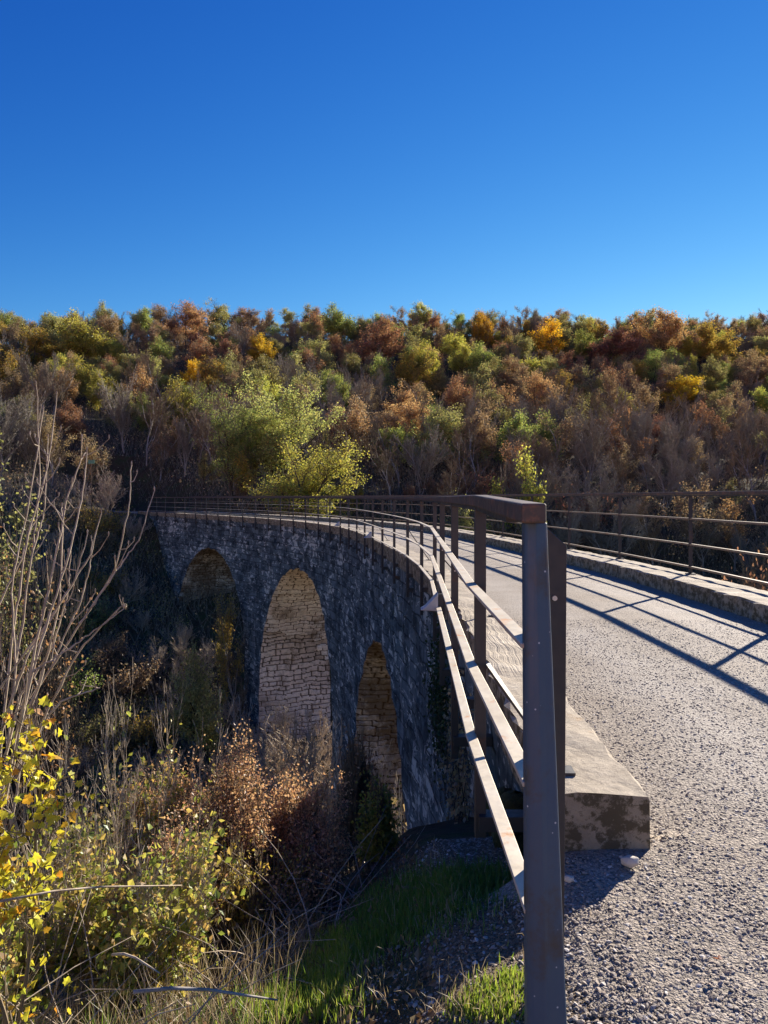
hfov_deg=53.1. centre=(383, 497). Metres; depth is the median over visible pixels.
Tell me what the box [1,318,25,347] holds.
half bare tree
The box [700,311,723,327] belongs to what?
half bare tree
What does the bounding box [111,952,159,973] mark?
fallen stick
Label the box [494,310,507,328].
bare tree
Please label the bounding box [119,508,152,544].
bare shrub
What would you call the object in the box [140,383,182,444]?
bare tree
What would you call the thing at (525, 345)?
olive tree
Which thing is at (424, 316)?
lime green tree
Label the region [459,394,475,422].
bare tree
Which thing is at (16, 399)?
olive tree
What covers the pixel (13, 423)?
bare tree
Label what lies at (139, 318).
olive tree
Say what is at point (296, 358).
olive tree
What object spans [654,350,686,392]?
half bare tree
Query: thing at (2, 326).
golden tree
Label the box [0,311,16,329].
green tree
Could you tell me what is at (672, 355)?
green tree
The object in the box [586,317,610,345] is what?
tree
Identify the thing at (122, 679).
leafy shrub
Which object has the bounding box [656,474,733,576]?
half bare tree
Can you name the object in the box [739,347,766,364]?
golden tree
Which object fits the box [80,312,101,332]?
bare tree
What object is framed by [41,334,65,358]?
olive tree
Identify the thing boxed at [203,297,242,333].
autumn tree
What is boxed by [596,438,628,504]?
bare tree
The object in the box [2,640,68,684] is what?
leafy shrub
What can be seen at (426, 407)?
bare tree
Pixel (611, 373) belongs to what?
half bare tree
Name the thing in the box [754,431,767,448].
half bare tree
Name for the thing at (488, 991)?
grass
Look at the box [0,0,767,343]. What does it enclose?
sky
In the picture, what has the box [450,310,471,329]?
green tree
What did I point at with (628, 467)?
half bare tree
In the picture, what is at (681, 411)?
bare tree
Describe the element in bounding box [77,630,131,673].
leafy shrub
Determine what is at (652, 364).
green tree
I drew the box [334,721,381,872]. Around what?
bush
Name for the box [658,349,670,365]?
lime green tree
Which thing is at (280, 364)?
bare tree
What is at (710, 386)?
lime green tree
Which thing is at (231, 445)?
leafy tree
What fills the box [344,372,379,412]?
bare tree
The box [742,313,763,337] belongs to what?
olive tree
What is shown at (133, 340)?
half bare tree
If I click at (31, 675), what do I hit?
bare sapling
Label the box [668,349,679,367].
bare tree
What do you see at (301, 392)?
half bare tree
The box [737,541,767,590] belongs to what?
half bare tree
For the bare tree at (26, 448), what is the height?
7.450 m
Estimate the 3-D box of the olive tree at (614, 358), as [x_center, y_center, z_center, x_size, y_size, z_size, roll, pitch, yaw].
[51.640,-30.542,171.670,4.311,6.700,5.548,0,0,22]
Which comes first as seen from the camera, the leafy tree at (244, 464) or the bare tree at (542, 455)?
the leafy tree at (244, 464)
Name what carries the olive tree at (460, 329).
on the ground at (430, 833)
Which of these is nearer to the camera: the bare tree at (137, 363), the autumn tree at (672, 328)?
the bare tree at (137, 363)
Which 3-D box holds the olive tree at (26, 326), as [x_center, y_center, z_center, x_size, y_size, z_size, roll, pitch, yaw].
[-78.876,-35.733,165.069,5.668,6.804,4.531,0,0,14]
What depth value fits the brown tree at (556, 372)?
139.22 m
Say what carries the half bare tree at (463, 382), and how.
on the ground at (430, 833)
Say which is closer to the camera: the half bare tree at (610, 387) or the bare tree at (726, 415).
the bare tree at (726, 415)
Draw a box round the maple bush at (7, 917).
[0,695,95,1023]
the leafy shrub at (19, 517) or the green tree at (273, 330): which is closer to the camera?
the leafy shrub at (19, 517)
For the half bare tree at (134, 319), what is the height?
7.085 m
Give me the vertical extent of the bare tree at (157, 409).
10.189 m
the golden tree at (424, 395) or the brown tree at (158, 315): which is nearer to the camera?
the golden tree at (424, 395)
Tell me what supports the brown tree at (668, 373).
on the ground at (430, 833)
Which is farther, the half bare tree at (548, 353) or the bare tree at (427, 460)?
the half bare tree at (548, 353)
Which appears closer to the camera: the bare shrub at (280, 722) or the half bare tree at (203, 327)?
the bare shrub at (280, 722)
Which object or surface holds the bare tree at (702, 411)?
on the ground at (430, 833)
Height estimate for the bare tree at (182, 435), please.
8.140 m
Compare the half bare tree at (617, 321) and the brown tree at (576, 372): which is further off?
the half bare tree at (617, 321)
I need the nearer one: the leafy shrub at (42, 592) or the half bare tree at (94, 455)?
the leafy shrub at (42, 592)
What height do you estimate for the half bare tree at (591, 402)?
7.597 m
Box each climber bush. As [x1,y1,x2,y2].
[0,796,245,1023]
[37,739,241,1013]
[108,825,220,979]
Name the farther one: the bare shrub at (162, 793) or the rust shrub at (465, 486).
the rust shrub at (465, 486)
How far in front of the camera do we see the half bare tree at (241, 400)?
98.49 m
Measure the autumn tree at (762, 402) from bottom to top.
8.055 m
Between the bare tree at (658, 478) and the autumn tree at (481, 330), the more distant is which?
the autumn tree at (481, 330)
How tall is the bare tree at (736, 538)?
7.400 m
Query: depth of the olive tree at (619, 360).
163.52 m
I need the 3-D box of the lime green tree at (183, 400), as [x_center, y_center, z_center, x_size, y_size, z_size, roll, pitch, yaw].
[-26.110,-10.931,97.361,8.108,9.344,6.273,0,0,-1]
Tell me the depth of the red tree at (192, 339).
147.81 m
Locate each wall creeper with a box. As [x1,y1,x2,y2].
[421,613,450,798]
[432,650,473,823]
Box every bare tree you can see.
[0,330,12,354]
[0,371,12,420]
[0,393,46,483]
[0,398,8,432]
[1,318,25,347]
[1,364,33,402]
[5,322,24,363]
[5,375,56,444]
[7,411,51,473]
[8,340,69,414]
[19,319,39,337]
[20,362,52,396]
[20,363,52,391]
[20,400,66,485]
[31,411,77,479]
[41,363,80,427]
[71,429,114,493]
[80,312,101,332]
[93,371,137,452]
[116,312,124,329]
[118,330,138,358]
[119,348,144,393]
[121,327,147,355]
[124,314,138,339]
[124,323,142,344]
[128,385,170,465]
[135,352,162,391]
[139,347,168,394]
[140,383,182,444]
[148,415,187,480]
[162,305,180,328]
[164,332,186,361]
[170,407,210,476]
[175,403,221,483]
[186,371,216,442]
[186,392,212,439]
[191,392,229,457]
[192,313,212,336]
[204,308,221,332]
[204,356,235,390]
[204,384,253,458]
[210,377,243,409]
[212,348,249,389]
[212,385,241,427]
[214,428,264,494]
[221,365,244,400]
[226,319,254,362]
[227,389,252,411]
[228,341,245,366]
[231,400,266,486]
[233,361,242,379]
[244,321,267,341]
[254,398,286,477]
[256,307,275,333]
[263,311,274,332]
[266,323,287,355]
[267,357,285,376]
[268,390,285,429]
[269,353,295,394]
[275,404,325,464]
[279,355,322,393]
[282,424,303,476]
[283,318,299,344]
[283,382,324,456]
[283,393,314,423]
[286,401,336,451]
[287,319,304,349]
[297,374,345,442]
[301,331,313,343]
[304,426,362,501]
[308,331,330,356]
[310,410,348,461]
[315,341,329,370]
[318,382,370,422]
[320,370,337,392]
[324,409,362,494]
[334,329,354,347]
[336,357,368,391]
[336,370,362,411]
[343,400,384,466]
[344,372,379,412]
[349,374,373,430]
[353,329,371,358]
[359,435,399,510]
[360,317,382,340]
[365,365,392,412]
[366,410,402,486]
[368,347,397,373]
[368,383,382,416]
[372,380,390,415]
[386,306,409,322]
[388,422,450,494]
[390,378,437,416]
[395,322,415,346]
[402,382,420,422]
[406,337,418,353]
[409,313,422,330]
[418,394,448,471]
[419,394,438,441]
[434,310,445,325]
[437,390,479,463]
[437,457,473,514]
[439,488,490,533]
[441,423,480,492]
[442,376,466,403]
[449,370,471,391]
[451,409,493,489]
[454,396,503,433]
[458,381,485,423]
[458,392,484,416]
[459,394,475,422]
[466,337,474,352]
[466,408,500,473]
[474,309,500,333]
[478,377,506,402]
[481,366,504,391]
[486,515,521,538]
[493,394,537,428]
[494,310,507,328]
[496,384,518,438]
[497,316,520,338]
[499,324,532,350]
[499,440,529,498]
[499,447,578,523]
[500,339,516,370]
[501,426,521,474]
[503,356,539,401]
[506,323,519,341]
[509,305,533,331]
[509,426,558,489]
[510,396,556,434]
[513,346,538,367]
[514,376,533,411]
[521,400,540,429]
[521,413,585,472]
[522,429,566,483]
[524,397,545,440]
[529,308,548,330]
[531,384,563,425]
[535,349,558,369]
[537,367,577,408]
[541,347,558,368]
[543,386,578,444]
[546,496,585,549]
[547,383,567,412]
[553,453,626,541]
[557,393,588,416]
[562,396,608,436]
[565,398,606,477]
[566,408,616,492]
[570,314,582,331]
[571,386,598,420]
[574,366,607,407]
[574,401,623,468]
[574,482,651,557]
[583,355,603,381]
[583,387,615,425]
[592,353,611,377]
[593,361,628,395]
[593,367,619,419]
[594,409,657,474]
[596,385,621,409]
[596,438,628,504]
[597,376,638,445]
[605,438,647,487]
[608,479,657,534]
[610,390,658,463]
[611,317,620,331]
[615,353,640,372]
[616,361,632,387]
[616,362,637,381]
[621,433,655,491]
[623,313,634,327]
[624,492,662,565]
[625,375,665,416]
[625,400,655,480]
[629,390,651,407]
[630,344,659,363]
[635,445,690,515]
[637,390,654,418]
[642,341,655,370]
[645,311,660,328]
[646,412,676,427]
[653,409,703,483]
[653,414,688,472]
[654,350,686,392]
[656,422,712,491]
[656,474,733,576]
[658,392,686,424]
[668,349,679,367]
[676,410,704,439]
[677,399,699,435]
[678,393,701,432]
[678,451,726,511]
[686,434,715,486]
[690,400,713,424]
[690,400,729,455]
[691,409,717,464]
[697,404,734,453]
[699,425,737,475]
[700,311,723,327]
[702,496,767,570]
[707,476,745,532]
[710,417,741,468]
[714,402,738,431]
[716,326,725,333]
[721,392,746,432]
[723,420,765,494]
[723,447,760,521]
[724,377,744,398]
[725,380,742,409]
[725,398,767,464]
[728,523,767,586]
[729,321,747,341]
[730,573,767,590]
[732,337,746,361]
[734,330,753,355]
[734,437,767,488]
[735,348,762,369]
[735,364,767,408]
[735,375,763,404]
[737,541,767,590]
[738,359,765,389]
[740,414,766,462]
[748,414,767,482]
[752,325,767,344]
[752,407,767,430]
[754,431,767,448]
[758,308,767,326]
[759,506,767,542]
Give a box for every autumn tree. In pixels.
[0,323,66,373]
[54,308,114,366]
[82,368,116,417]
[152,300,215,353]
[178,358,202,386]
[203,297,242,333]
[245,332,281,364]
[319,302,363,346]
[352,314,409,363]
[390,346,438,392]
[448,341,478,378]
[470,309,495,347]
[526,316,569,359]
[585,324,658,367]
[623,304,691,354]
[649,374,708,413]
[680,353,699,378]
[681,320,748,361]
[745,386,767,421]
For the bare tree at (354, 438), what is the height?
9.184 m
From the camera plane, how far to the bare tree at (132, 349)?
133.56 m
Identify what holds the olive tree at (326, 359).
on the ground at (430, 833)
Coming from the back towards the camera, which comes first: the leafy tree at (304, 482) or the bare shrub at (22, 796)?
the leafy tree at (304, 482)
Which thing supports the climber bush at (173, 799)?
on the ground at (430, 833)
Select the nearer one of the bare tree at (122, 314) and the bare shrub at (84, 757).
the bare shrub at (84, 757)
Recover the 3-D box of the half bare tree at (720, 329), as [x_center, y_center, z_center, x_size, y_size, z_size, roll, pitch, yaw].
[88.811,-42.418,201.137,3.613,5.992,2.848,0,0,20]
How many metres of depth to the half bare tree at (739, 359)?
162.90 m
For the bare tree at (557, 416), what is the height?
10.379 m
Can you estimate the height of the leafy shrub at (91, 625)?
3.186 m
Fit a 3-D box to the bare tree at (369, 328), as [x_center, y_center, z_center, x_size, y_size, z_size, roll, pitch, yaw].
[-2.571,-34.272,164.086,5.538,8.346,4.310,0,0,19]
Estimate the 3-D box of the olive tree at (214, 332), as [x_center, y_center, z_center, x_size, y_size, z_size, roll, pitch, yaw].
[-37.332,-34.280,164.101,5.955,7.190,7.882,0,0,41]
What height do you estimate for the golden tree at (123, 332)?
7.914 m
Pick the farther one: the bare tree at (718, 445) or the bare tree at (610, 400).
the bare tree at (610, 400)
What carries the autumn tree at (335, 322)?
on the ground at (430, 833)
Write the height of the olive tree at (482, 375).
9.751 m
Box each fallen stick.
[0,885,181,902]
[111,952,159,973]
[133,986,277,1000]
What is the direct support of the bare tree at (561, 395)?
on the ground at (430, 833)
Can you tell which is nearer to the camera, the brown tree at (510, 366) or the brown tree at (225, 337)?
the brown tree at (510, 366)
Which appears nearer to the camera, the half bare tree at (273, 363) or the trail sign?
the trail sign
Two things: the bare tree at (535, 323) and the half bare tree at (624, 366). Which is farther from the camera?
the bare tree at (535, 323)
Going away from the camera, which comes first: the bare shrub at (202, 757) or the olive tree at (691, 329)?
the bare shrub at (202, 757)
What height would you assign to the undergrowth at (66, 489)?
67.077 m
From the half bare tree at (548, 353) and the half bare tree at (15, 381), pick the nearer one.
the half bare tree at (15, 381)
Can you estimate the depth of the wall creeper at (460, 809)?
7.37 m
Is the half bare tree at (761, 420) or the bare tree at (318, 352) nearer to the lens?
the half bare tree at (761, 420)
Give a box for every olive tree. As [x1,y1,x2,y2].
[3,391,60,428]
[7,311,29,335]
[10,316,28,339]
[37,312,64,343]
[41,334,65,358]
[81,355,105,384]
[90,301,124,329]
[94,385,144,430]
[102,362,122,392]
[118,348,157,384]
[125,352,174,402]
[128,309,149,329]
[141,324,173,346]
[201,320,224,347]
[233,367,271,399]
[239,352,288,396]
[262,337,291,367]
[270,369,331,411]
[273,306,299,332]
[280,351,308,402]
[281,341,313,356]
[282,338,333,371]
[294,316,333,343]
[300,304,318,319]
[305,350,337,384]
[333,352,368,382]
[348,315,368,346]
[400,336,422,367]
[409,324,437,350]
[410,402,489,472]
[425,367,449,400]
[453,321,472,343]
[457,378,528,448]
[463,363,496,393]
[468,309,499,335]
[485,353,511,389]
[490,342,514,373]
[509,332,537,363]
[515,337,538,358]
[523,309,542,331]
[534,355,565,377]
[549,326,576,355]
[552,312,575,337]
[571,320,602,343]
[577,313,592,333]
[608,349,622,368]
[609,356,634,376]
[673,362,693,390]
[675,323,699,348]
[684,315,699,326]
[698,355,728,390]
[706,389,736,413]
[727,339,745,364]
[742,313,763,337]
[751,325,767,335]
[751,336,767,358]
[751,337,767,358]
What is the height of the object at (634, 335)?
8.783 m
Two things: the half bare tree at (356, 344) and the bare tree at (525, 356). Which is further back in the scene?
the half bare tree at (356, 344)
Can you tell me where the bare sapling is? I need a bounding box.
[0,381,154,832]
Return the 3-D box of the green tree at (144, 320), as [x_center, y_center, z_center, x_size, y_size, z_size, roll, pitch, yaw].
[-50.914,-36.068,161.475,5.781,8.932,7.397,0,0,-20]
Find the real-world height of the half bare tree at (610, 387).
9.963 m
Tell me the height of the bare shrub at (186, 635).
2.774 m
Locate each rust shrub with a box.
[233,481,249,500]
[401,480,418,505]
[420,473,446,494]
[447,471,473,494]
[471,467,505,494]
[549,483,617,551]
[721,535,767,590]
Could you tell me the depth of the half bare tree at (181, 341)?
147.30 m
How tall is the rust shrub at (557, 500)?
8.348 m
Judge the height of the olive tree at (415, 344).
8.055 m
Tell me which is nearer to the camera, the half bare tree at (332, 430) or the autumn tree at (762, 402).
the half bare tree at (332, 430)
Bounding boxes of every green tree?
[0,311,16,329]
[47,353,66,379]
[56,352,92,398]
[76,364,113,399]
[103,338,126,368]
[127,307,153,339]
[129,394,157,439]
[146,334,176,364]
[151,374,201,436]
[175,380,194,399]
[186,381,212,429]
[215,335,240,357]
[247,372,285,402]
[261,325,291,355]
[289,347,324,369]
[315,368,348,408]
[322,378,350,415]
[366,312,385,334]
[367,355,397,392]
[370,419,432,471]
[403,344,417,372]
[406,404,447,446]
[409,301,432,327]
[409,339,442,380]
[423,395,443,416]
[433,321,454,339]
[439,331,470,372]
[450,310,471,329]
[464,316,476,335]
[464,338,504,378]
[489,330,506,346]
[492,409,535,465]
[509,353,548,391]
[524,408,568,461]
[571,328,593,363]
[588,338,610,360]
[612,387,638,417]
[621,308,646,330]
[629,347,674,385]
[644,307,663,330]
[657,346,689,379]
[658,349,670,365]
[675,336,707,361]
[694,371,717,395]
[707,360,736,383]
[709,352,736,370]
[716,330,735,358]
[718,379,738,400]
[737,319,745,335]
[763,373,767,392]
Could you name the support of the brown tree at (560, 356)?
on the ground at (430, 833)
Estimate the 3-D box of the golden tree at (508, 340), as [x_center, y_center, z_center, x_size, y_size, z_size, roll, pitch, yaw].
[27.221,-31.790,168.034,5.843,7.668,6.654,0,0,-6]
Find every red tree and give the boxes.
[186,332,211,352]
[217,338,241,367]
[558,350,586,375]
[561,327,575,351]
[616,380,633,398]
[644,415,670,461]
[755,325,767,336]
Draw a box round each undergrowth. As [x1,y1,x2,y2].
[0,325,767,1013]
[0,508,277,926]
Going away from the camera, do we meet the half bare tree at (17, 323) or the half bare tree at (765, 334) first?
the half bare tree at (17, 323)
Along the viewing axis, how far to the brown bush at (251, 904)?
4.53 m
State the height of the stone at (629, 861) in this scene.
0.043 m
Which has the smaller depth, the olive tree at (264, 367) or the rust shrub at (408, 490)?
the rust shrub at (408, 490)
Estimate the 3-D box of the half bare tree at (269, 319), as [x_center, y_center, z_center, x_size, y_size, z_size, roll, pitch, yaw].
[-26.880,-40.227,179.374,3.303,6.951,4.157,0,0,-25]
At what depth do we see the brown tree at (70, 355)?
126.95 m
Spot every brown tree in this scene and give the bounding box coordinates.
[56,349,80,370]
[66,315,90,342]
[88,313,131,355]
[135,324,162,359]
[138,319,169,341]
[139,303,176,330]
[155,352,180,389]
[190,335,210,357]
[193,305,207,331]
[209,322,240,344]
[220,370,243,401]
[230,307,261,332]
[307,330,326,343]
[329,392,379,464]
[356,352,374,382]
[370,405,408,442]
[408,324,434,346]
[430,322,457,358]
[451,408,501,478]
[463,344,490,368]
[494,355,529,395]
[539,367,559,389]
[553,351,565,370]
[555,308,573,327]
[565,361,602,396]
[648,362,684,396]
[677,327,698,349]
[680,374,716,407]
[709,393,756,430]
[714,354,735,382]
[723,318,740,335]
[732,348,767,392]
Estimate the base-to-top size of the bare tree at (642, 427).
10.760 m
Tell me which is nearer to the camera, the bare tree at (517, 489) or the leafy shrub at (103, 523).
the leafy shrub at (103, 523)
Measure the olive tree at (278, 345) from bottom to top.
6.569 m
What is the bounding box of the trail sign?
[88,460,93,510]
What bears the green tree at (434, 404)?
on the ground at (430, 833)
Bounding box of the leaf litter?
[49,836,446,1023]
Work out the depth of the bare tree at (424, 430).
90.62 m
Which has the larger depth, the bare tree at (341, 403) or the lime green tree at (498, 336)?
the lime green tree at (498, 336)
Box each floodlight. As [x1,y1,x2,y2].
[364,532,372,538]
[421,592,442,612]
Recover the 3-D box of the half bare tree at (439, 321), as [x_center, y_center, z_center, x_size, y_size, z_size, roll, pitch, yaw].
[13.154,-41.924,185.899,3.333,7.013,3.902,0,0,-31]
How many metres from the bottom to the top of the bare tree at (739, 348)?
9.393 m
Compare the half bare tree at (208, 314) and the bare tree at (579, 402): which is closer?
the bare tree at (579, 402)
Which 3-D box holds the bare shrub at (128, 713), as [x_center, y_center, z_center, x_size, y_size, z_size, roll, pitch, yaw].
[-1.664,2.281,5.028,0.844,2.506,0.558,0,0,-43]
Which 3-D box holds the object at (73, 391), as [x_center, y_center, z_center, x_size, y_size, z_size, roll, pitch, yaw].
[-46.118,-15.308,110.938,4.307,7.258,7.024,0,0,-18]
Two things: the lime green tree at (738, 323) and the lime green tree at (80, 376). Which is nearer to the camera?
the lime green tree at (80, 376)
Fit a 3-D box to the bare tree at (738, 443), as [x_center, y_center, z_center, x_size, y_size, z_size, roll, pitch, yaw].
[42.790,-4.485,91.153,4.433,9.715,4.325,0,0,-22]
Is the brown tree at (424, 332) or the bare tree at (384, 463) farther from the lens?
the brown tree at (424, 332)
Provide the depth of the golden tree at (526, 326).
184.81 m
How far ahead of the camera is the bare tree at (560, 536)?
67.35 m
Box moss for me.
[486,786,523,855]
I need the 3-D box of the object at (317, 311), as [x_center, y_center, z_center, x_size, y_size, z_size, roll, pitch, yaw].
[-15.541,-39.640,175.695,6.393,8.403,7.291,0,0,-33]
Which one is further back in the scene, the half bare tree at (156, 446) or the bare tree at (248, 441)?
the half bare tree at (156, 446)
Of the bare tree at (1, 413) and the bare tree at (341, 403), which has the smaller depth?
the bare tree at (1, 413)
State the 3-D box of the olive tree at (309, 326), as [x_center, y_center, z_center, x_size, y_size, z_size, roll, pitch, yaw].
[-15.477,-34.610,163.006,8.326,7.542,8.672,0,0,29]
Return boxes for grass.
[2,890,335,1023]
[13,959,309,1023]
[191,917,380,1023]
[234,832,523,1023]
[312,847,522,971]
[434,941,523,1023]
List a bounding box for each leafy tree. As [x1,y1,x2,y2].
[0,427,75,861]
[159,641,229,774]
[187,383,272,499]
[197,451,218,486]
[212,592,248,731]
[225,371,346,500]
[227,442,261,498]
[244,431,371,517]
[336,475,364,515]
[486,443,547,539]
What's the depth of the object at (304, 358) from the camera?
132.25 m
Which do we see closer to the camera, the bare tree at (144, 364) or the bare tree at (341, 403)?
the bare tree at (341, 403)
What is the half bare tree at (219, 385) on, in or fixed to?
on the ground at (430, 833)
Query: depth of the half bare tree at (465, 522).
64.95 m
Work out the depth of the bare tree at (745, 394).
145.45 m
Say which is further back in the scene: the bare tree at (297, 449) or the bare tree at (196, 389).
the bare tree at (196, 389)
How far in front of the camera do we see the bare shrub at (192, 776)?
26.58 m
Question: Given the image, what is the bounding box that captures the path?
[114,511,767,1023]
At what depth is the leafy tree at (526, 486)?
69.44 m
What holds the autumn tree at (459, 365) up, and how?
on the ground at (430, 833)
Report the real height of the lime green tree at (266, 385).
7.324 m
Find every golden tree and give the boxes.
[0,322,9,347]
[0,343,24,390]
[91,332,116,365]
[92,319,127,344]
[187,355,226,398]
[402,310,412,331]
[415,382,430,405]
[498,335,514,352]
[515,320,535,339]
[546,369,574,401]
[566,334,578,358]
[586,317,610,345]
[618,324,632,332]
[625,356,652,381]
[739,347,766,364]
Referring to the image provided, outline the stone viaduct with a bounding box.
[138,511,767,851]
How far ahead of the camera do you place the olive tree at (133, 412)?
102.35 m
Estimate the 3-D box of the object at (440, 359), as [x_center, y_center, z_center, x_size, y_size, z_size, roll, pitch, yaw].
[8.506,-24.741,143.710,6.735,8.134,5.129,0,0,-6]
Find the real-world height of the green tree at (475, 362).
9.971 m
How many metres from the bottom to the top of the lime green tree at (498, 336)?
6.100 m
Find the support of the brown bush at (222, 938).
on the ground at (430, 833)
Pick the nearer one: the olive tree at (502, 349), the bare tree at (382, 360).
the bare tree at (382, 360)
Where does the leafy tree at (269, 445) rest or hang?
on the ground at (430, 833)
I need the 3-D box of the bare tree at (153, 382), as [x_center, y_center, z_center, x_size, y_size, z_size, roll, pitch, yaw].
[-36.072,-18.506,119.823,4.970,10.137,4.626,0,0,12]
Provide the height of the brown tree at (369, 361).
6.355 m
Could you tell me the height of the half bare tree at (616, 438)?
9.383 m
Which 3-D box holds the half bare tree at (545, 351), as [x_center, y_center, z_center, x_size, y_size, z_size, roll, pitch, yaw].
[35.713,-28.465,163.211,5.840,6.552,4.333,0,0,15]
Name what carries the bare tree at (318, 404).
on the ground at (430, 833)
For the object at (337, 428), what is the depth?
92.46 m
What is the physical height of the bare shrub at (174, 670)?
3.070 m
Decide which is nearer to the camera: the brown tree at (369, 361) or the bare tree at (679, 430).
the bare tree at (679, 430)
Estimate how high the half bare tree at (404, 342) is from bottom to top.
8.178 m
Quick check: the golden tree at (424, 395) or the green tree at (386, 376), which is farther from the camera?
the green tree at (386, 376)
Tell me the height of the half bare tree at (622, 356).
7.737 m
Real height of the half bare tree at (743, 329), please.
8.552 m
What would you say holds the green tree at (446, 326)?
on the ground at (430, 833)
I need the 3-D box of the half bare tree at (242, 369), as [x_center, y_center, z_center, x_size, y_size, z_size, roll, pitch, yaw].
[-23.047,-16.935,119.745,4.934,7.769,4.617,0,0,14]
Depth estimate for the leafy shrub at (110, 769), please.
39.32 m
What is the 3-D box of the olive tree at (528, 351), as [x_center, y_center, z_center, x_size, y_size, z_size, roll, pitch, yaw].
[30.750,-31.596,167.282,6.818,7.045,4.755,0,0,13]
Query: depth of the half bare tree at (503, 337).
182.43 m
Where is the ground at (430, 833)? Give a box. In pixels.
[0,335,767,1023]
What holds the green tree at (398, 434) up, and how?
on the ground at (430, 833)
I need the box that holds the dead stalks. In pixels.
[0,807,425,1023]
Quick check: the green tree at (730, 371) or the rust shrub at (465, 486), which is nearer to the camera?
the rust shrub at (465, 486)
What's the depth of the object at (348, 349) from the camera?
151.26 m
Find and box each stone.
[565,875,573,882]
[620,855,638,867]
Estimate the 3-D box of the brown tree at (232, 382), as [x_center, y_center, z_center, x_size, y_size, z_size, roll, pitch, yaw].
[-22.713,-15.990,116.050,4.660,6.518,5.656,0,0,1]
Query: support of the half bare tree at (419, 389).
on the ground at (430, 833)
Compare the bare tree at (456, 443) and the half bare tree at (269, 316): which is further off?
the half bare tree at (269, 316)
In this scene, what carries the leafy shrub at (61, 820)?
on the ground at (430, 833)
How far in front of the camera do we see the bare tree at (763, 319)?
218.17 m
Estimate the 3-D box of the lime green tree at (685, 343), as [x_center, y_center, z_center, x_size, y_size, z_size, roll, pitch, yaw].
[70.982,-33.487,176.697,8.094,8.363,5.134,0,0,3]
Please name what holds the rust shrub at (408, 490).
on the ground at (430, 833)
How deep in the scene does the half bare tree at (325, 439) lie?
74.33 m
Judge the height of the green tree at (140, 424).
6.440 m
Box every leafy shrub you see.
[0,528,32,568]
[1,506,34,528]
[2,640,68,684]
[8,770,93,814]
[21,582,80,626]
[26,784,91,853]
[27,882,61,920]
[30,703,125,749]
[36,500,134,539]
[48,647,76,666]
[48,650,164,705]
[48,651,102,707]
[52,597,110,641]
[52,809,123,877]
[55,565,130,598]
[64,738,112,771]
[69,805,148,845]
[76,591,130,630]
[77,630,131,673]
[84,526,125,557]
[85,765,138,827]
[90,745,190,814]
[90,750,130,794]
[99,719,146,764]
[116,707,180,754]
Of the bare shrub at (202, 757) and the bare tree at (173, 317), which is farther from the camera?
the bare tree at (173, 317)
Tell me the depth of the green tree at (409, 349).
143.24 m
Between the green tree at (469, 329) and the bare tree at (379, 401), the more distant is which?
the green tree at (469, 329)
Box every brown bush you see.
[0,483,99,1012]
[99,719,344,960]
[108,845,295,973]
[192,785,318,957]
[194,723,365,911]
[264,838,330,938]
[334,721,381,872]
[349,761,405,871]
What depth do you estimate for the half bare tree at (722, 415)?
112.86 m
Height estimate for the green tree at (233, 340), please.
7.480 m
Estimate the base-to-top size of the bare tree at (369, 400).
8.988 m
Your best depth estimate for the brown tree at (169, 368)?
129.78 m
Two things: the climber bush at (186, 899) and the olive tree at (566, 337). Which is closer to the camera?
the climber bush at (186, 899)
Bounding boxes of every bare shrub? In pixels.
[0,613,75,1023]
[7,702,144,1010]
[22,521,75,551]
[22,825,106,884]
[25,541,68,589]
[43,727,109,796]
[56,668,182,902]
[63,463,128,514]
[101,565,155,604]
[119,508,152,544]
[119,605,151,631]
[124,747,187,788]
[126,637,170,675]
[137,684,258,825]
[140,779,210,812]
[147,700,181,727]
[155,617,197,649]
[156,657,216,694]
[162,633,222,671]
[169,676,247,735]
[180,738,219,776]
[188,752,258,788]
[189,718,338,857]
[214,694,376,876]
[221,701,331,781]
[256,706,332,807]
[257,710,404,882]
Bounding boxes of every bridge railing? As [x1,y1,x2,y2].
[148,495,575,1023]
[189,491,767,584]

